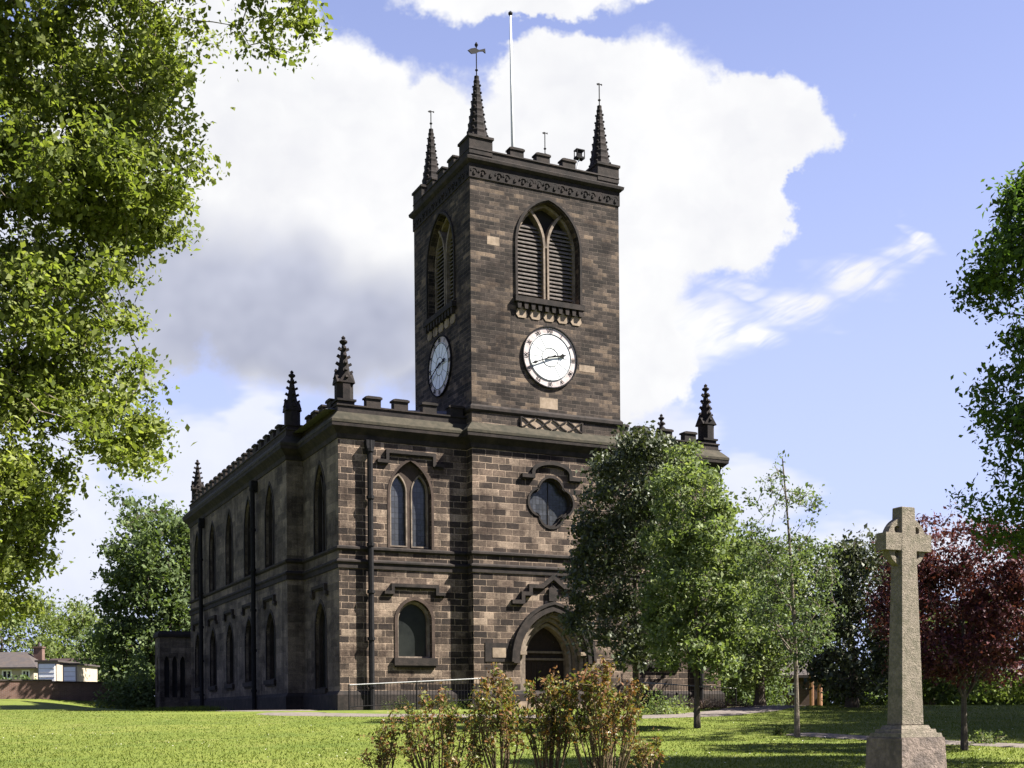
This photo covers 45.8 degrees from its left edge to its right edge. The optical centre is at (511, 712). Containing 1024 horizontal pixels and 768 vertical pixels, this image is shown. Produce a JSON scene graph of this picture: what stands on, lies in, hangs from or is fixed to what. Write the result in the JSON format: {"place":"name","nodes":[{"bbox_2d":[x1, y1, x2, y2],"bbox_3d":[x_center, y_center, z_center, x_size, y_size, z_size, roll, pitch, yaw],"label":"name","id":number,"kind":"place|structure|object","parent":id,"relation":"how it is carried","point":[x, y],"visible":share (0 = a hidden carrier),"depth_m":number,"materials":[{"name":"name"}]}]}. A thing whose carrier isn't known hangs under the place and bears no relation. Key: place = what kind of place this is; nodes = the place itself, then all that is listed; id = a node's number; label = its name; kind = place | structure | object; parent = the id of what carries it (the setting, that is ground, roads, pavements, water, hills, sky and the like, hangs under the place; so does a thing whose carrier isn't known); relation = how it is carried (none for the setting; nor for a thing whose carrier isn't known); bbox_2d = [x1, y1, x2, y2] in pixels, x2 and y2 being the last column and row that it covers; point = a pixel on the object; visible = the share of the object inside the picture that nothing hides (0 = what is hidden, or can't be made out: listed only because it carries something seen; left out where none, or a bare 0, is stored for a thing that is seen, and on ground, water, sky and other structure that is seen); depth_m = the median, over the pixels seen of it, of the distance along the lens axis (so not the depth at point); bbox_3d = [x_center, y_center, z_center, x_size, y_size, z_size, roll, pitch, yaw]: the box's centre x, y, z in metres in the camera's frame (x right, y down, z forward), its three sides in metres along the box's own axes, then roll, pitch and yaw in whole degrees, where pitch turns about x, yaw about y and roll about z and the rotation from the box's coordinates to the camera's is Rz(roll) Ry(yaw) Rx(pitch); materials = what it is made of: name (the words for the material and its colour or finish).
{"place":"outdoors","nodes":[
{"label":"outdoors","id":0,"kind":"place"},
{"bbox_2d":[281,710,323,712],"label":"path","id":1,"kind":"structure","parent":0,"point":[306,710],"depth_m":44.04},
{"bbox_2d":[0,699,1023,767],"bbox_3d":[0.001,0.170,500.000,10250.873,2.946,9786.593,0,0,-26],"label":"ground","id":2,"kind":"structure","parent":0,"point":[41,705],"depth_m":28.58,"materials":[{"name":"green plant"}]},
{"bbox_2d":[0,673,36,678],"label":"hedge","id":3,"kind":"object","parent":2,"relation":"on","point":[16,676],"visible":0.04,"depth_m":82.51,"materials":[{"name":"green plant"}]},
{"bbox_2d":[0,642,45,678],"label":"bungalow","id":4,"kind":"object","parent":2,"relation":"on","point":[18,663],"visible":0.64,"depth_m":96.93,"materials":[{"name":"grey tile"}]},
{"bbox_2d":[2,670,11,678],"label":"window","id":5,"kind":"structure","parent":4,"relation":"in","point":[4,672],"depth_m":96.08,"materials":[{"name":"glass"}]},
{"bbox_2d":[22,670,29,677],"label":"window","id":6,"kind":"structure","parent":4,"relation":"in","point":[27,672],"depth_m":96.03,"materials":[{"name":"glass"}]},
{"bbox_2d":[0,679,51,699],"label":"boundary wall","id":7,"kind":"structure","parent":2,"relation":"on","point":[25,688],"depth_m":74.43,"materials":[{"name":"red brick"}]},
{"bbox_2d":[0,585,77,659],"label":"tree","id":8,"kind":"object","parent":2,"relation":"on","point":[19,639],"visible":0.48,"depth_m":125.00,"materials":[{"name":"green plant"}]},
{"bbox_2d":[35,660,79,680],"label":"garage","id":9,"kind":"structure","parent":2,"relation":"on","point":[51,669],"depth_m":83.94,"materials":[{"name":"white paint"}]},
{"bbox_2d":[39,664,54,680],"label":"door","id":10,"kind":"structure","parent":9,"relation":"in","point":[46,671],"depth_m":83.94,"materials":[{"name":"white paint"}]},
{"bbox_2d":[22,594,111,658],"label":"tree","id":11,"kind":"object","parent":2,"relation":"on","point":[80,620],"visible":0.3,"depth_m":131.29,"materials":[{"name":"green plant"}]},
{"bbox_2d":[60,663,99,681],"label":"garage","id":12,"kind":"structure","parent":2,"relation":"on","point":[79,672],"depth_m":82.44,"materials":[{"name":"white paint"}]},
{"bbox_2d":[64,667,75,680],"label":"door","id":13,"kind":"structure","parent":12,"relation":"in","point":[69,672],"depth_m":81.94,"materials":[{"name":"white paint"}]},
{"bbox_2d":[50,658,109,680],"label":"bungalow","id":14,"kind":"object","parent":2,"relation":"on","point":[66,659],"visible":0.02,"depth_m":103.12,"materials":[{"name":"tile"}]},
{"bbox_2d":[59,619,120,681],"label":"tree","id":15,"kind":"object","parent":2,"relation":"on","point":[80,649],"visible":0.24,"depth_m":96.77,"materials":[{"name":"green plant"}]},
{"bbox_2d":[51,681,141,700],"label":"boundary wall","id":16,"kind":"structure","parent":2,"relation":"on","point":[74,690],"depth_m":75.99,"materials":[{"name":"brown brick"}]},
{"bbox_2d":[92,648,154,709],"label":"shrub","id":17,"kind":"object","parent":2,"relation":"on","point":[132,697],"visible":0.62,"depth_m":71.33,"materials":[{"name":"green plant"}]},
{"bbox_2d":[84,484,190,694],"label":"tree","id":18,"kind":"object","parent":2,"relation":"on","point":[145,575],"visible":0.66,"depth_m":75.54,"materials":[{"name":"green plant"}]},
{"bbox_2d":[84,700,232,710],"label":"long grass","id":19,"kind":"structure","parent":2,"relation":"on","point":[193,708],"depth_m":59.85,"materials":[{"name":"green plant"}]},
{"bbox_2d":[0,0,337,628],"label":"broadleaf tree","id":20,"kind":"object","parent":2,"relation":"on","point":[105,151],"visible":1,"depth_m":15.65,"materials":[{"name":"green plant"}]},
{"bbox_2d":[379,695,420,709],"bbox_3d":[-4.257,-0.350,46.875,1.664,0.656,1.024,0,0,-26],"label":"shrub","id":21,"kind":"object","parent":2,"relation":"on","point":[400,705],"visible":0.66,"depth_m":46.84,"materials":[{"name":"green plant"}]},
{"bbox_2d":[348,678,481,709],"bbox_3d":[-3.663,-0.657,46.685,5.487,1.340,0.060,0,0,-26],"label":"railing","id":22,"kind":"object","parent":2,"relation":"on","point":[367,684],"visible":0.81,"depth_m":46.56,"materials":[{"name":"black metal"}]},
{"bbox_2d":[153,11,728,710],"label":"church","id":23,"kind":"structure","parent":2,"relation":"on","point":[341,541],"depth_m":50.48,"materials":[{"name":"stone"}]},
{"bbox_2d":[192,621,199,692],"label":"window","id":24,"kind":"structure","parent":23,"relation":"in","point":[196,690],"depth_m":68.83,"materials":[{"name":"black glass"}]},
{"bbox_2d":[194,531,198,598],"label":"window","id":25,"kind":"structure","parent":23,"relation":"in","point":[196,531],"depth_m":68.85,"materials":[{"name":"black glass"}]},
{"bbox_2d":[206,615,217,691],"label":"window","id":26,"kind":"structure","parent":23,"relation":"in","point":[211,688],"depth_m":65.22,"materials":[{"name":"black glass"}]},
{"bbox_2d":[209,521,215,592],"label":"window","id":27,"kind":"structure","parent":23,"relation":"in","point":[214,539],"depth_m":65.26,"materials":[{"name":"black glass"}]},
{"bbox_2d":[222,609,234,689],"bbox_3d":[-14.064,-3.115,61.092,0.510,3.995,2.200,0,0,-26],"label":"window","id":28,"kind":"structure","parent":23,"relation":"in","point":[231,686],"depth_m":61.65,"materials":[{"name":"black glass"}]},
{"bbox_2d":[225,509,233,584],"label":"window","id":29,"kind":"structure","parent":23,"relation":"in","point":[231,576],"depth_m":61.70,"materials":[{"name":"black glass"}]},
{"bbox_2d":[241,602,251,688],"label":"window","id":30,"kind":"structure","parent":23,"relation":"in","point":[247,684],"depth_m":58.13,"materials":[{"name":"black glass"}]},
{"bbox_2d":[243,496,250,576],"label":"window","id":31,"kind":"structure","parent":23,"relation":"in","point":[248,525],"depth_m":58.13,"materials":[{"name":"black glass"}]},
{"bbox_2d":[261,594,276,686],"bbox_3d":[-10.604,-3.144,53.945,0.510,3.995,2.200,0,0,-26],"label":"window","id":32,"kind":"structure","parent":23,"relation":"in","point":[272,636],"depth_m":54.49,"materials":[{"name":"black glass"}]},
{"bbox_2d":[264,481,274,567],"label":"window","id":33,"kind":"structure","parent":23,"relation":"in","point":[271,517],"depth_m":54.46,"materials":[{"name":"black glass"}]},
{"bbox_2d":[313,460,325,554],"bbox_3d":[-7.685,-8.391,49.603,0.400,3.808,1.740,0,0,-26],"label":"window","id":34,"kind":"structure","parent":23,"relation":"in","point":[322,487],"depth_m":50.12,"materials":[{"name":"black glass"}]},
{"bbox_2d":[310,583,328,693],"bbox_3d":[-7.688,-2.919,49.579,0.510,4.495,2.200,0,0,-26],"label":"window","id":35,"kind":"structure","parent":23,"relation":"in","point":[323,672],"depth_m":50.12,"materials":[{"name":"black glass"}]},
{"bbox_2d":[377,449,443,549],"bbox_3d":[-4.121,-8.480,48.734,2.840,3.875,0.550,0,0,-26],"label":"window","id":36,"kind":"structure","parent":23,"relation":"in","point":[408,507],"depth_m":48.80,"materials":[{"name":"grey glass"}]},
{"bbox_2d":[384,583,445,667],"bbox_3d":[-3.959,-3.451,48.786,2.600,3.335,0.600,0,0,-26],"label":"window","id":37,"kind":"structure","parent":23,"relation":"in","point":[412,620],"depth_m":48.89,"materials":[{"name":"grey glass"}]},
{"bbox_2d":[423,211,455,340],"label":"belfry window","id":38,"kind":"structure","parent":23,"relation":"in","point":[446,240],"depth_m":52.17,"materials":[{"name":"brown wood"}]},
{"bbox_2d":[514,198,584,325],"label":"belfry window","id":39,"kind":"structure","parent":23,"relation":"in","point":[542,299],"depth_m":50.99,"materials":[{"name":"brown wood"}]},
{"bbox_2d":[521,461,581,528],"bbox_3d":[1.584,-9.058,50.893,2.800,2.815,0.560,0,0,-26],"label":"window","id":40,"kind":"structure","parent":23,"relation":"in","point":[547,501],"depth_m":51.01,"materials":[{"name":"grey glass"}]},
{"bbox_2d":[510,575,596,690],"bbox_3d":[1.509,-2.330,51.213,3.980,6.801,1.370,0,0,-26],"label":"doorway","id":41,"kind":"structure","parent":23,"relation":"in","point":[538,652],"depth_m":51.44,"materials":[{"name":"stone"}]},
{"bbox_2d":[640,601,681,669],"bbox_3d":[6.571,-3.540,53.885,2.600,3.335,0.600,0,0,-26],"label":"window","id":42,"kind":"structure","parent":23,"relation":"in","point":[647,661],"depth_m":53.41,"materials":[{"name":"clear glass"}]},
{"bbox_2d":[426,692,469,709],"bbox_3d":[-2.573,-0.415,47.584,1.964,0.760,1.218,0,0,-26],"label":"shrub","id":43,"kind":"object","parent":2,"relation":"on","point":[458,705],"visible":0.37,"depth_m":47.57,"materials":[{"name":"green plant"}]},
{"bbox_2d":[3,728,1004,767],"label":"daisies","id":44,"kind":"object","parent":2,"relation":"on","point":[633,735],"visible":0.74,"depth_m":20.69,"materials":[{"name":"white plant"}]},
{"bbox_2d":[546,420,715,720],"bbox_3d":[3.634,-3.921,35.486,4.697,8.647,5.080,0,0,-26],"label":"young tree","id":45,"kind":"object","parent":2,"relation":"on","point":[614,529],"visible":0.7,"depth_m":34.33,"materials":[{"name":"green plant"}]},
{"bbox_2d":[640,688,693,714],"bbox_3d":[4.869,-0.321,39.962,2.192,0.955,1.525,0,0,-26],"label":"shrub","id":46,"kind":"object","parent":2,"relation":"on","point":[659,711],"visible":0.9,"depth_m":39.90,"materials":[{"name":"green plant"}]},
{"bbox_2d":[639,682,736,706],"bbox_3d":[7.610,-0.627,52.143,4.979,1.321,0.060,0,0,-26],"label":"railing","id":47,"kind":"object","parent":2,"relation":"on","point":[688,692],"visible":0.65,"depth_m":52.12,"materials":[{"name":"black metal"}]},
{"bbox_2d":[683,696,716,708],"bbox_3d":[6.983,-0.335,44.528,1.184,0.549,1.031,0,0,-26],"label":"heather","id":48,"kind":"object","parent":2,"relation":"on","point":[702,706],"visible":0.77,"depth_m":44.48,"materials":[{"name":"green plant"}]},
{"bbox_2d":[631,438,773,727],"bbox_3d":[4.849,-3.187,30.853,3.948,7.484,3.801,0,0,-26],"label":"young tree","id":49,"kind":"object","parent":2,"relation":"on","point":[684,548],"visible":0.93,"depth_m":30.25,"materials":[{"name":"green plant"}]},
{"bbox_2d":[704,695,737,708],"bbox_3d":[7.753,-0.348,44.548,1.475,0.556,1.089,0,0,-26],"label":"heather","id":50,"kind":"object","parent":2,"relation":"on","point":[720,706],"visible":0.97,"depth_m":44.48,"materials":[{"name":"green plant"}]},
{"bbox_2d":[722,694,766,707],"bbox_3d":[8.603,-0.377,44.526,1.762,0.590,1.111,0,0,-26],"label":"heather","id":51,"kind":"object","parent":2,"relation":"on","point":[745,705],"visible":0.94,"depth_m":44.47,"materials":[{"name":"green plant"}]},
{"bbox_2d":[721,650,785,696],"bbox_3d":[11.438,-3.200,64.026,6.157,6.296,10.003,0,0,-7],"label":"tree","id":52,"kind":"object","parent":2,"relation":"on","point":[776,693],"depth_m":61.27,"materials":[{"name":"green plant"}]},
{"bbox_2d":[721,658,793,705],"bbox_3d":[11.460,-1.760,59.887,4.816,3.285,3.345,0,0,-26],"label":"shrub","id":53,"kind":"object","parent":2,"relation":"on","point":[771,699],"visible":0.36,"depth_m":59.72,"materials":[{"name":"green plant"}]},
{"bbox_2d":[698,527,824,705],"bbox_3d":[10.230,-3.872,50.177,6.082,7.647,7.475,0,0,-5],"label":"tree","id":54,"kind":"object","parent":2,"relation":"on","point":[761,666],"visible":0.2,"depth_m":48.24,"materials":[{"name":"green plant"}]},
{"bbox_2d":[773,723,786,735],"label":"plant","id":55,"kind":"object","parent":2,"relation":"on","point":[778,731],"visible":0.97,"depth_m":27.47,"materials":[{"name":"green plant"}]},
{"bbox_2d":[729,450,847,737],"bbox_3d":[6.003,-2.519,26.550,2.562,6.462,2.712,0,0,14],"label":"young tree","id":56,"kind":"object","parent":2,"relation":"on","point":[795,652],"visible":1,"depth_m":26.36,"materials":[{"name":"green plant"}]},
{"bbox_2d":[765,661,816,705],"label":"brick house","id":57,"kind":"structure","parent":2,"relation":"on","point":[803,696],"depth_m":62.00,"materials":[{"name":"brown brick"}]},
{"bbox_2d":[772,695,783,704],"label":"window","id":58,"kind":"structure","parent":57,"relation":"in","point":[782,696],"depth_m":62.02,"materials":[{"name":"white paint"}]},
{"bbox_2d":[788,683,793,694],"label":"window","id":59,"kind":"structure","parent":57,"relation":"in","point":[790,692],"depth_m":62.02,"materials":[{"name":"grey glass"}]},
{"bbox_2d":[809,673,813,705],"bbox_3d":[13.343,-0.980,54.000,0.240,1.900,0.240,0,0,42],"label":"gate post","id":60,"kind":"object","parent":2,"relation":"on","point":[811,696],"visible":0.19,"depth_m":53.90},
{"bbox_2d":[817,680,821,705],"bbox_3d":[13.699,-0.984,54.000,0.240,1.900,0.240,0,0,-3],"label":"gate post","id":61,"kind":"object","parent":2,"relation":"on","point":[819,699],"visible":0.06,"depth_m":53.90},
{"bbox_2d":[789,523,925,707],"bbox_3d":[12.420,-3.502,44.045,4.708,6.969,7.430,0,0,4],"label":"tree","id":62,"kind":"object","parent":2,"relation":"on","point":[851,678],"visible":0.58,"depth_m":42.62,"materials":[{"name":"green plant"}]},
{"bbox_2d":[721,667,1023,705],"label":"hedge","id":63,"kind":"object","parent":2,"relation":"on","point":[989,701],"visible":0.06,"depth_m":68.12,"materials":[{"name":"green plant"}]},
{"bbox_2d":[865,506,946,767],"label":"stone cross","id":64,"kind":"object","parent":2,"relation":"on","point":[904,737],"visible":1,"depth_m":14.05,"materials":[{"name":"stone"}]},
{"bbox_2d":[858,496,1023,750],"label":"plum tree","id":65,"kind":"object","parent":2,"relation":"on","point":[971,644],"visible":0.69,"depth_m":21.99,"materials":[{"name":"purple plant"}]},
{"bbox_2d":[864,592,1022,704],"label":"tree","id":66,"kind":"object","parent":2,"relation":"on","point":[940,691],"visible":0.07,"depth_m":55.49,"materials":[{"name":"green plant"}]},
{"bbox_2d":[944,161,1023,567],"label":"broadleaf tree","id":67,"kind":"object","parent":2,"relation":"on","point":[992,277],"visible":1,"depth_m":19.14,"materials":[{"name":"green plant"}]},
{"bbox_2d":[968,728,1008,743],"bbox_3d":[9.364,0.505,23.980,0.896,0.382,0.756,0,0,-26],"label":"plant","id":68,"kind":"object","parent":2,"relation":"on","point":[987,739],"visible":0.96,"depth_m":23.92,"materials":[{"name":"green plant"}]},
{"bbox_2d":[971,585,1023,704],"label":"tree","id":69,"kind":"object","parent":2,"relation":"on","point":[1011,689],"visible":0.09,"depth_m":62.01,"materials":[{"name":"green plant"}]},
{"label":"soil","id":70,"kind":"structure","parent":2,"relation":"on","visible":0},
{"bbox_2d":[355,705,404,767],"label":"rose bush","id":71,"kind":"object","parent":70,"relation":"on","point":[385,756],"visible":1,"depth_m":17.10,"materials":[{"name":"green plant"}]},
{"bbox_2d":[393,682,481,767],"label":"rose bush","id":72,"kind":"object","parent":70,"relation":"on","point":[448,725],"visible":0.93,"depth_m":16.93,"materials":[{"name":"green plant"}]},
{"bbox_2d":[436,729,487,767],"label":"rose bush","id":73,"kind":"object","parent":70,"relation":"on","point":[451,762],"visible":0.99,"depth_m":16.50,"materials":[{"name":"white plant"}]},
{"bbox_2d":[468,662,530,767],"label":"rose bush","id":74,"kind":"object","parent":70,"relation":"on","point":[506,716],"visible":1,"depth_m":16.70,"materials":[{"name":"green plant"}]},
{"bbox_2d":[515,666,583,767],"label":"rose bush","id":75,"kind":"object","parent":70,"relation":"on","point":[556,703],"visible":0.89,"depth_m":16.99,"materials":[{"name":"green plant"}]},
{"bbox_2d":[550,655,649,767],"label":"rose bush","id":76,"kind":"object","parent":70,"relation":"on","point":[607,717],"visible":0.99,"depth_m":16.67,"materials":[{"name":"green plant"}]},
{"bbox_2d":[619,727,673,767],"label":"rose bush","id":77,"kind":"object","parent":70,"relation":"on","point":[642,752],"visible":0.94,"depth_m":17.37,"materials":[{"name":"green plant"}]},
{"bbox_2d":[0,0,1023,702],"label":"sky","id":78,"kind":"structure","parent":0,"point":[801,195],"materials":[{"name":"blue"}]},
{"bbox_2d":[232,705,793,718],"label":"path","id":79,"kind":"structure","parent":0,"point":[735,711],"depth_m":41.14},
{"bbox_2d":[786,732,1023,747],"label":"path","id":80,"kind":"structure","parent":0,"point":[862,737],"depth_m":25.88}
]}

